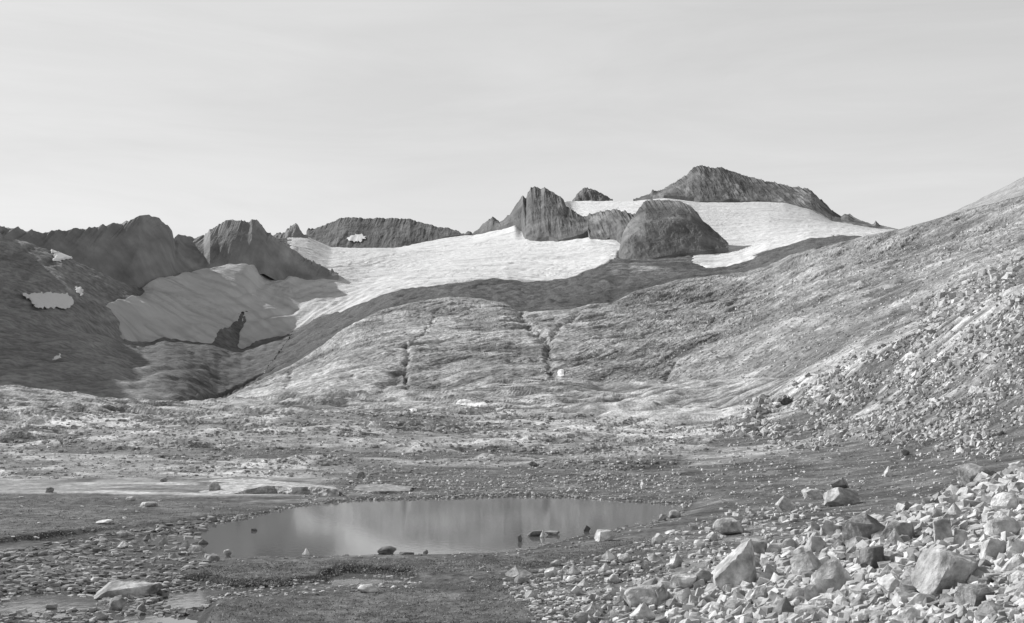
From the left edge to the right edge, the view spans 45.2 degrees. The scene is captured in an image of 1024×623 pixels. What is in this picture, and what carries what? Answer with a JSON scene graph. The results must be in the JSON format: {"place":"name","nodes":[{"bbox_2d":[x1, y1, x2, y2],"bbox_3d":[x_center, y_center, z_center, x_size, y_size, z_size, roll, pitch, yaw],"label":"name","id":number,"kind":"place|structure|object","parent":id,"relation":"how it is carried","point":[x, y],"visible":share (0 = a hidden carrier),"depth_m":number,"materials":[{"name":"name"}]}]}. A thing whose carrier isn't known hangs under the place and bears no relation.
{"place":"outdoors","nodes":[
{"label":"outdoors","id":0,"kind":"place"},
{"bbox_2d":[0,238,291,400],"bbox_3d":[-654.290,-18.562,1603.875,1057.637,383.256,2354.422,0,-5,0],"label":"valley slope","id":1,"kind":"structure","parent":0,"point":[100,356],"depth_m":842.90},
{"bbox_2d":[23,292,73,308],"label":"snow patch","id":2,"kind":"object","parent":1,"relation":"on","point":[52,300],"visible":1,"depth_m":905.32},
{"bbox_2d":[51,249,72,261],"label":"snow patch","id":3,"kind":"object","parent":1,"relation":"on","point":[58,255],"visible":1,"depth_m":1075.17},
{"bbox_2d":[0,215,338,370],"bbox_3d":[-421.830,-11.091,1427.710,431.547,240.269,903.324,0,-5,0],"label":"mountain","id":4,"kind":"structure","parent":0,"point":[142,251],"depth_m":1284.08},
{"bbox_2d":[273,223,307,238],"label":"rock pinnacle ridge","id":5,"kind":"object","parent":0,"point":[294,231],"visible":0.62,"depth_m":2422.69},
{"bbox_2d":[0,497,685,622],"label":"pond water","id":6,"kind":"structure","parent":0,"point":[456,525],"depth_m":60.96,"materials":[{"name":"grey liquid"}]},
{"bbox_2d":[45,602,57,608],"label":"boulder","id":7,"kind":"object","parent":6,"relation":"on","point":[51,605],"visible":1,"depth_m":37.21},
{"bbox_2d":[94,581,162,598],"bbox_3d":[-12.498,9.075,39.931,2.198,0.585,1.868,0,-5,0],"label":"boulder","id":8,"kind":"object","parent":6,"relation":"on","point":[112,589],"visible":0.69,"depth_m":39.38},
{"bbox_2d":[206,553,219,561],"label":"boulder","id":9,"kind":"object","parent":6,"relation":"on","point":[213,557],"visible":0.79,"depth_m":48.19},
{"bbox_2d":[528,530,541,535],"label":"boulder","id":10,"kind":"object","parent":6,"relation":"on","point":[536,533],"visible":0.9,"depth_m":58.70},
{"bbox_2d":[306,217,472,247],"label":"ridge","id":11,"kind":"structure","parent":0,"point":[386,232],"depth_m":2635.40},
{"bbox_2d":[347,234,365,241],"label":"snow patch","id":12,"kind":"object","parent":11,"relation":"on","point":[356,237],"visible":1,"depth_m":2585.13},
{"bbox_2d":[106,198,893,348],"bbox_3d":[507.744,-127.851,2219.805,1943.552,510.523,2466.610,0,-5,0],"label":"glacier","id":13,"kind":"object","parent":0,"point":[204,305],"visible":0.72,"depth_m":1513.48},
{"bbox_2d":[0,283,1023,622],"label":"ground","id":14,"kind":"structure","parent":0,"point":[700,403],"depth_m":112.90,"materials":[{"name":"gravel"}]},
{"bbox_2d":[92,611,108,619],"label":"boulder","id":15,"kind":"object","parent":14,"relation":"on","point":[101,615],"visible":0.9,"depth_m":35.31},
{"bbox_2d":[96,519,113,523],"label":"boulder","id":16,"kind":"object","parent":14,"relation":"on","point":[108,521],"visible":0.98,"depth_m":61.93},
{"bbox_2d":[109,597,125,609],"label":"boulder","id":17,"kind":"object","parent":14,"relation":"on","point":[116,603],"visible":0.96,"depth_m":37.03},
{"bbox_2d":[140,502,157,506],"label":"boulder","id":18,"kind":"object","parent":14,"relation":"on","point":[146,504],"visible":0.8,"depth_m":73.82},
{"bbox_2d":[188,545,204,551],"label":"boulder","id":19,"kind":"object","parent":14,"relation":"on","point":[194,548],"visible":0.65,"depth_m":52.02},
{"bbox_2d":[199,478,338,495],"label":"rock slab","id":20,"kind":"object","parent":14,"relation":"on","point":[239,486],"visible":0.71,"depth_m":88.60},
{"bbox_2d":[208,482,220,490],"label":"boulder","id":21,"kind":"object","parent":20,"relation":"on","point":[213,486],"visible":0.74,"depth_m":89.20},
{"bbox_2d":[0,496,660,622],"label":"grass","id":22,"kind":"structure","parent":14,"relation":"on","point":[262,583],"depth_m":43.07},
{"bbox_2d":[358,584,379,592],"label":"boulder","id":23,"kind":"object","parent":14,"relation":"on","point":[369,588],"visible":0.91,"depth_m":38.59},
{"bbox_2d":[353,484,412,493],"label":"rock slab","id":24,"kind":"object","parent":14,"relation":"on","point":[379,489],"visible":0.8,"depth_m":89.42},
{"bbox_2d":[377,546,396,553],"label":"boulder","id":25,"kind":"object","parent":14,"relation":"on","point":[387,550],"visible":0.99,"depth_m":51.41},
{"bbox_2d":[456,399,487,406],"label":"snow patch","id":26,"kind":"object","parent":14,"relation":"on","point":[465,402],"visible":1,"depth_m":255.03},
{"bbox_2d":[0,218,1023,622],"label":"loose stones","id":27,"kind":"object","parent":14,"relation":"on","point":[776,582],"visible":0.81,"depth_m":86.69,"materials":[{"name":"stone"}]},
{"bbox_2d":[652,533,665,544],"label":"boulder","id":28,"kind":"object","parent":27,"relation":"on","point":[658,538],"visible":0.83,"depth_m":50.47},
{"bbox_2d":[724,598,742,611],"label":"boulder","id":29,"kind":"object","parent":27,"relation":"on","point":[732,603],"visible":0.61,"depth_m":29.88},
{"bbox_2d":[1013,581,1023,596],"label":"boulder","id":30,"kind":"object","parent":27,"relation":"on","point":[1019,590],"visible":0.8,"depth_m":19.29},
{"bbox_2d":[505,565,531,576],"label":"boulder","id":31,"kind":"object","parent":14,"relation":"on","point":[515,570],"visible":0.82,"depth_m":42.51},
{"bbox_2d":[514,575,528,583],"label":"boulder","id":32,"kind":"object","parent":14,"relation":"on","point":[520,579],"visible":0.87,"depth_m":40.80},
{"bbox_2d":[525,590,537,599],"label":"boulder","id":33,"kind":"object","parent":14,"relation":"on","point":[531,593],"visible":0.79,"depth_m":37.24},
{"bbox_2d":[544,567,556,576],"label":"boulder","id":34,"kind":"object","parent":14,"relation":"on","point":[551,571],"visible":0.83,"depth_m":43.81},
{"bbox_2d":[567,564,578,574],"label":"boulder","id":35,"kind":"object","parent":14,"relation":"on","point":[573,570],"visible":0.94,"depth_m":43.75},
{"bbox_2d":[566,576,579,583],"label":"boulder","id":36,"kind":"object","parent":14,"relation":"on","point":[570,579],"visible":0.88,"depth_m":41.77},
{"bbox_2d":[570,586,581,595],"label":"boulder","id":37,"kind":"object","parent":14,"relation":"on","point":[577,590],"visible":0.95,"depth_m":38.54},
{"bbox_2d":[572,612,593,622],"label":"boulder","id":38,"kind":"object","parent":14,"relation":"on","point":[580,617],"visible":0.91,"depth_m":33.14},
{"bbox_2d":[578,578,590,587],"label":"boulder","id":39,"kind":"object","parent":14,"relation":"on","point":[583,583],"visible":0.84,"depth_m":40.11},
{"bbox_2d":[583,601,603,611],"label":"boulder","id":40,"kind":"object","parent":14,"relation":"on","point":[591,607],"visible":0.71,"depth_m":34.73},
{"bbox_2d":[594,529,614,541],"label":"boulder","id":41,"kind":"object","parent":14,"relation":"on","point":[602,535],"visible":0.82,"depth_m":54.65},
{"bbox_2d":[598,563,610,573],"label":"boulder","id":42,"kind":"object","parent":14,"relation":"on","point":[605,567],"visible":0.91,"depth_m":43.10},
{"bbox_2d":[601,550,614,559],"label":"boulder","id":43,"kind":"object","parent":14,"relation":"on","point":[608,555],"visible":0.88,"depth_m":47.04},
{"bbox_2d":[609,574,619,582],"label":"boulder","id":44,"kind":"object","parent":14,"relation":"on","point":[613,578],"visible":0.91,"depth_m":40.57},
{"bbox_2d":[610,609,626,618],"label":"boulder","id":45,"kind":"object","parent":14,"relation":"on","point":[614,613],"visible":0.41,"depth_m":33.23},
{"bbox_2d":[613,594,627,605],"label":"boulder","id":46,"kind":"object","parent":14,"relation":"on","point":[618,599],"visible":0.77,"depth_m":35.00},
{"bbox_2d":[618,553,631,561],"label":"boulder","id":47,"kind":"object","parent":14,"relation":"on","point":[625,557],"visible":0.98,"depth_m":46.05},
{"bbox_2d":[630,602,655,621],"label":"boulder","id":48,"kind":"object","parent":14,"relation":"on","point":[643,610],"visible":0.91,"depth_m":31.61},
{"bbox_2d":[623,585,668,607],"bbox_3d":[3.792,8.101,34.696,1.309,0.803,1.112,0,-5,0],"label":"boulder","id":49,"kind":"object","parent":14,"relation":"on","point":[636,596],"visible":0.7,"depth_m":34.34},
{"bbox_2d":[647,553,660,561],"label":"boulder","id":50,"kind":"object","parent":14,"relation":"on","point":[653,557],"visible":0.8,"depth_m":45.34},
{"bbox_2d":[655,587,667,606],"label":"boulder","id":51,"kind":"object","parent":14,"relation":"on","point":[661,594],"visible":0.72,"depth_m":34.21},
{"bbox_2d":[669,510,680,518],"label":"boulder","id":52,"kind":"object","parent":14,"relation":"on","point":[674,513],"visible":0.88,"depth_m":67.09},
{"bbox_2d":[669,553,683,565],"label":"boulder","id":53,"kind":"object","parent":14,"relation":"on","point":[675,559],"visible":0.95,"depth_m":41.80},
{"bbox_2d":[673,587,691,603],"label":"boulder","id":54,"kind":"object","parent":14,"relation":"on","point":[681,595],"visible":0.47,"depth_m":33.70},
{"bbox_2d":[670,573,696,588],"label":"boulder","id":55,"kind":"object","parent":14,"relation":"on","point":[684,580],"visible":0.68,"depth_m":36.33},
{"bbox_2d":[694,539,704,547],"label":"boulder","id":56,"kind":"object","parent":14,"relation":"on","point":[699,543],"visible":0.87,"depth_m":46.72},
{"bbox_2d":[694,569,712,583],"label":"boulder","id":57,"kind":"object","parent":14,"relation":"on","point":[705,575],"visible":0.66,"depth_m":36.42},
{"bbox_2d":[704,583,718,591],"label":"boulder","id":58,"kind":"object","parent":14,"relation":"on","point":[710,586],"visible":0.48,"depth_m":34.48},
{"bbox_2d":[706,532,717,540],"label":"boulder","id":59,"kind":"object","parent":14,"relation":"on","point":[711,536],"visible":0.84,"depth_m":49.07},
{"bbox_2d":[713,517,743,534],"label":"boulder","id":60,"kind":"object","parent":14,"relation":"on","point":[727,526],"visible":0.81,"depth_m":50.99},
{"bbox_2d":[713,539,756,591],"bbox_3d":[6.305,7.250,34.641,1.275,1.709,1.084,0,-5,0],"label":"boulder","id":61,"kind":"object","parent":14,"relation":"on","point":[736,567],"visible":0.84,"depth_m":34.30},
{"bbox_2d":[740,538,768,553],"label":"boulder","id":62,"kind":"object","parent":14,"relation":"on","point":[759,546],"visible":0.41,"depth_m":40.38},
{"bbox_2d":[752,585,767,603],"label":"boulder","id":63,"kind":"object","parent":14,"relation":"on","point":[760,591],"visible":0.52,"depth_m":30.32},
{"bbox_2d":[772,597,793,614],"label":"boulder","id":64,"kind":"object","parent":14,"relation":"on","point":[784,605],"visible":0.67,"depth_m":27.61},
{"bbox_2d":[775,496,794,511],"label":"boulder","id":65,"kind":"object","parent":14,"relation":"on","point":[784,503],"visible":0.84,"depth_m":62.05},
{"bbox_2d":[780,397,791,404],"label":"boulder","id":66,"kind":"object","parent":14,"relation":"on","point":[785,401],"visible":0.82,"depth_m":186.45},
{"bbox_2d":[781,538,796,548],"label":"boulder","id":67,"kind":"object","parent":14,"relation":"on","point":[788,542],"visible":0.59,"depth_m":40.06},
{"bbox_2d":[783,586,803,600],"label":"boulder","id":68,"kind":"object","parent":14,"relation":"on","point":[791,593],"visible":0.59,"depth_m":29.20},
{"bbox_2d":[790,551,821,573],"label":"boulder","id":69,"kind":"object","parent":14,"relation":"on","point":[806,561],"visible":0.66,"depth_m":33.10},
{"bbox_2d":[794,604,828,616],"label":"boulder","id":70,"kind":"object","parent":14,"relation":"on","point":[799,610],"visible":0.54,"depth_m":26.17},
{"bbox_2d":[801,488,824,499],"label":"boulder","id":71,"kind":"object","parent":14,"relation":"on","point":[812,493],"visible":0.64,"depth_m":70.28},
{"bbox_2d":[804,583,825,600],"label":"boulder","id":72,"kind":"object","parent":14,"relation":"on","point":[811,591],"visible":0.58,"depth_m":28.49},
{"bbox_2d":[804,536,827,552],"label":"boulder","id":73,"kind":"object","parent":14,"relation":"on","point":[816,544],"visible":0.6,"depth_m":37.20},
{"bbox_2d":[820,520,836,535],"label":"boulder","id":74,"kind":"object","parent":14,"relation":"on","point":[828,527],"visible":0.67,"depth_m":43.28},
{"bbox_2d":[810,556,853,591],"bbox_3d":[7.630,6.340,29.144,1.030,1.071,0.798,-2,-5,24],"label":"boulder","id":75,"kind":"object","parent":14,"relation":"on","point":[832,572],"visible":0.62,"depth_m":28.92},
{"bbox_2d":[830,605,845,616],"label":"boulder","id":76,"kind":"object","parent":14,"relation":"on","point":[835,610],"visible":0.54,"depth_m":25.30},
{"bbox_2d":[830,477,847,487],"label":"boulder","id":77,"kind":"object","parent":14,"relation":"on","point":[841,482],"visible":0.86,"depth_m":76.89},
{"bbox_2d":[823,487,859,506],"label":"boulder","id":78,"kind":"object","parent":14,"relation":"on","point":[838,496],"visible":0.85,"depth_m":62.02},
{"bbox_2d":[845,537,858,547],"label":"boulder","id":79,"kind":"object","parent":14,"relation":"on","point":[852,541],"visible":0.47,"depth_m":36.22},
{"bbox_2d":[849,580,865,590],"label":"boulder","id":80,"kind":"object","parent":14,"relation":"on","point":[859,586],"visible":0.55,"depth_m":27.28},
{"bbox_2d":[850,593,866,607],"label":"boulder","id":81,"kind":"object","parent":14,"relation":"on","point":[860,599],"visible":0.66,"depth_m":25.27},
{"bbox_2d":[841,513,884,543],"bbox_3d":[10.883,6.792,38.037,1.144,1.116,1.028,3,-5,-33],"label":"boulder","id":82,"kind":"object","parent":14,"relation":"on","point":[864,525],"visible":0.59,"depth_m":37.76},
{"bbox_2d":[858,614,868,622],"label":"boulder","id":83,"kind":"object","parent":14,"relation":"on","point":[862,618],"visible":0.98,"depth_m":23.37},
{"bbox_2d":[859,545,884,568],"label":"boulder","id":84,"kind":"object","parent":14,"relation":"on","point":[872,556],"visible":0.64,"depth_m":30.89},
{"bbox_2d":[870,610,888,617],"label":"boulder","id":85,"kind":"object","parent":14,"relation":"on","point":[878,613],"visible":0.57,"depth_m":23.04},
{"bbox_2d":[877,573,898,593],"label":"boulder","id":86,"kind":"object","parent":14,"relation":"on","point":[888,583],"visible":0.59,"depth_m":25.47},
{"bbox_2d":[884,466,892,476],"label":"boulder","id":87,"kind":"object","parent":14,"relation":"on","point":[888,472],"visible":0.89,"depth_m":80.95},
{"bbox_2d":[884,528,903,545],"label":"boulder","id":88,"kind":"object","parent":14,"relation":"on","point":[894,537],"visible":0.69,"depth_m":33.77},
{"bbox_2d":[889,551,902,561],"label":"boulder","id":89,"kind":"object","parent":14,"relation":"on","point":[895,554],"visible":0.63,"depth_m":30.77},
{"bbox_2d":[880,522,914,539],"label":"boulder","id":90,"kind":"object","parent":14,"relation":"on","point":[903,528],"visible":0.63,"depth_m":36.25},
{"bbox_2d":[892,591,911,603],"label":"boulder","id":91,"kind":"object","parent":14,"relation":"on","point":[901,596],"visible":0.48,"depth_m":23.24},
{"bbox_2d":[889,607,919,622],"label":"boulder","id":92,"kind":"object","parent":14,"relation":"on","point":[910,614],"visible":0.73,"depth_m":21.16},
{"bbox_2d":[899,576,917,592],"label":"boulder","id":93,"kind":"object","parent":14,"relation":"on","point":[905,584],"visible":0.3,"depth_m":24.50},
{"bbox_2d":[904,567,913,577],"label":"boulder","id":94,"kind":"object","parent":14,"relation":"on","point":[908,571],"visible":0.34,"depth_m":26.22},
{"bbox_2d":[907,593,936,604],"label":"boulder","id":95,"kind":"object","parent":14,"relation":"on","point":[918,598],"visible":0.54,"depth_m":22.39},
{"bbox_2d":[921,535,933,544],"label":"boulder","id":96,"kind":"object","parent":14,"relation":"on","point":[927,539],"visible":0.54,"depth_m":32.44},
{"bbox_2d":[927,506,941,517],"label":"boulder","id":97,"kind":"object","parent":14,"relation":"on","point":[934,511],"visible":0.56,"depth_m":44.55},
{"bbox_2d":[933,518,952,543],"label":"boulder","id":98,"kind":"object","parent":14,"relation":"on","point":[942,529],"visible":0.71,"depth_m":31.18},
{"bbox_2d":[911,548,977,594],"bbox_3d":[8.261,5.001,23.288,1.204,1.023,1.024,0,-5,0],"label":"boulder","id":99,"kind":"object","parent":14,"relation":"on","point":[936,571],"visible":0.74,"depth_m":22.99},
{"bbox_2d":[938,496,954,503],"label":"boulder","id":100,"kind":"object","parent":14,"relation":"on","point":[948,499],"visible":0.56,"depth_m":51.08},
{"bbox_2d":[939,596,954,605],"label":"boulder","id":101,"kind":"object","parent":14,"relation":"on","point":[943,601],"visible":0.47,"depth_m":21.61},
{"bbox_2d":[942,503,962,518],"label":"boulder","id":102,"kind":"object","parent":14,"relation":"on","point":[954,511],"visible":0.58,"depth_m":40.12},
{"bbox_2d":[953,529,967,545],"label":"boulder","id":103,"kind":"object","parent":14,"relation":"on","point":[960,537],"visible":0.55,"depth_m":29.36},
{"bbox_2d":[953,605,967,619],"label":"boulder","id":104,"kind":"object","parent":14,"relation":"on","point":[961,610],"visible":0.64,"depth_m":19.59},
{"bbox_2d":[950,463,995,484],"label":"boulder","id":105,"kind":"object","parent":14,"relation":"on","point":[965,473],"visible":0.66,"depth_m":63.30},
{"bbox_2d":[954,583,994,606],"bbox_3d":[7.702,4.758,20.387,0.559,0.472,0.495,1,-5,-12],"label":"boulder","id":106,"kind":"object","parent":14,"relation":"on","point":[973,595],"visible":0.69,"depth_m":20.29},
{"bbox_2d":[977,600,1003,618],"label":"boulder","id":107,"kind":"object","parent":14,"relation":"on","point":[987,609],"visible":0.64,"depth_m":18.42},
{"bbox_2d":[979,539,1006,558],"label":"boulder","id":108,"kind":"object","parent":14,"relation":"on","point":[994,548],"visible":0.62,"depth_m":24.91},
{"bbox_2d":[984,516,1020,536],"bbox_3d":[11.577,5.156,28.950,0.799,0.699,0.679,0,-5,0],"label":"boulder","id":109,"kind":"object","parent":14,"relation":"on","point":[996,526],"visible":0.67,"depth_m":28.71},
{"bbox_2d":[990,492,1018,509],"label":"boulder","id":110,"kind":"object","parent":14,"relation":"on","point":[1005,500],"visible":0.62,"depth_m":39.51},
{"bbox_2d":[1001,553,1023,573],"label":"boulder","id":111,"kind":"object","parent":14,"relation":"on","point":[1014,561],"visible":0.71,"depth_m":22.12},
{"bbox_2d":[1008,607,1019,619],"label":"boulder","id":112,"kind":"object","parent":14,"relation":"on","point":[1012,611],"visible":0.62,"depth_m":17.74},
{"bbox_2d":[1006,539,1023,558],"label":"boulder","id":113,"kind":"object","parent":14,"relation":"on","point":[1016,546],"visible":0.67,"depth_m":23.82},
{"bbox_2d":[1008,482,1023,492],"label":"boulder","id":114,"kind":"object","parent":14,"relation":"on","point":[1019,486],"visible":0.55,"depth_m":50.94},
{"bbox_2d":[1011,570,1023,581],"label":"boulder","id":115,"kind":"object","parent":14,"relation":"on","point":[1016,574],"visible":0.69,"depth_m":20.86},
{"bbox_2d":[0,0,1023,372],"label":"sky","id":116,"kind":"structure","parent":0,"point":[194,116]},
{"bbox_2d":[472,186,634,243],"bbox_3d":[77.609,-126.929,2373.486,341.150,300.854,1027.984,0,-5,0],"label":"horn peak","id":117,"kind":"structure","parent":0,"point":[540,215],"depth_m":2244.76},
{"bbox_2d":[262,235,861,378],"bbox_3d":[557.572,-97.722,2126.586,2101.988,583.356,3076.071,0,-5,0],"label":"moraine","id":118,"kind":"structure","parent":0,"point":[615,280],"depth_m":1183.53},
{"bbox_2d":[572,187,612,200],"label":"rock knob","id":119,"kind":"object","parent":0,"point":[586,194],"visible":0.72,"depth_m":3485.54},
{"bbox_2d":[227,195,1023,397],"bbox_3d":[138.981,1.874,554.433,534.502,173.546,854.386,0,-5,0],"label":"slab hill","id":120,"kind":"structure","parent":0,"point":[445,343],"depth_m":434.41,"materials":[{"name":"stone"}]},
{"bbox_2d":[619,199,728,259],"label":"rock dome","id":121,"kind":"object","parent":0,"point":[657,229],"visible":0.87,"depth_m":1711.11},
{"bbox_2d":[633,165,898,229],"bbox_3d":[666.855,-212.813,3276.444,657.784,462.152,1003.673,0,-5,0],"label":"summit peak","id":122,"kind":"structure","parent":0,"point":[702,183],"depth_m":3339.80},
{"bbox_2d":[948,177,1023,214],"bbox_3d":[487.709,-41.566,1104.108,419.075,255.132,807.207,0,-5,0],"label":"hillside","id":123,"kind":"structure","parent":0,"point":[1014,189],"depth_m":1076.48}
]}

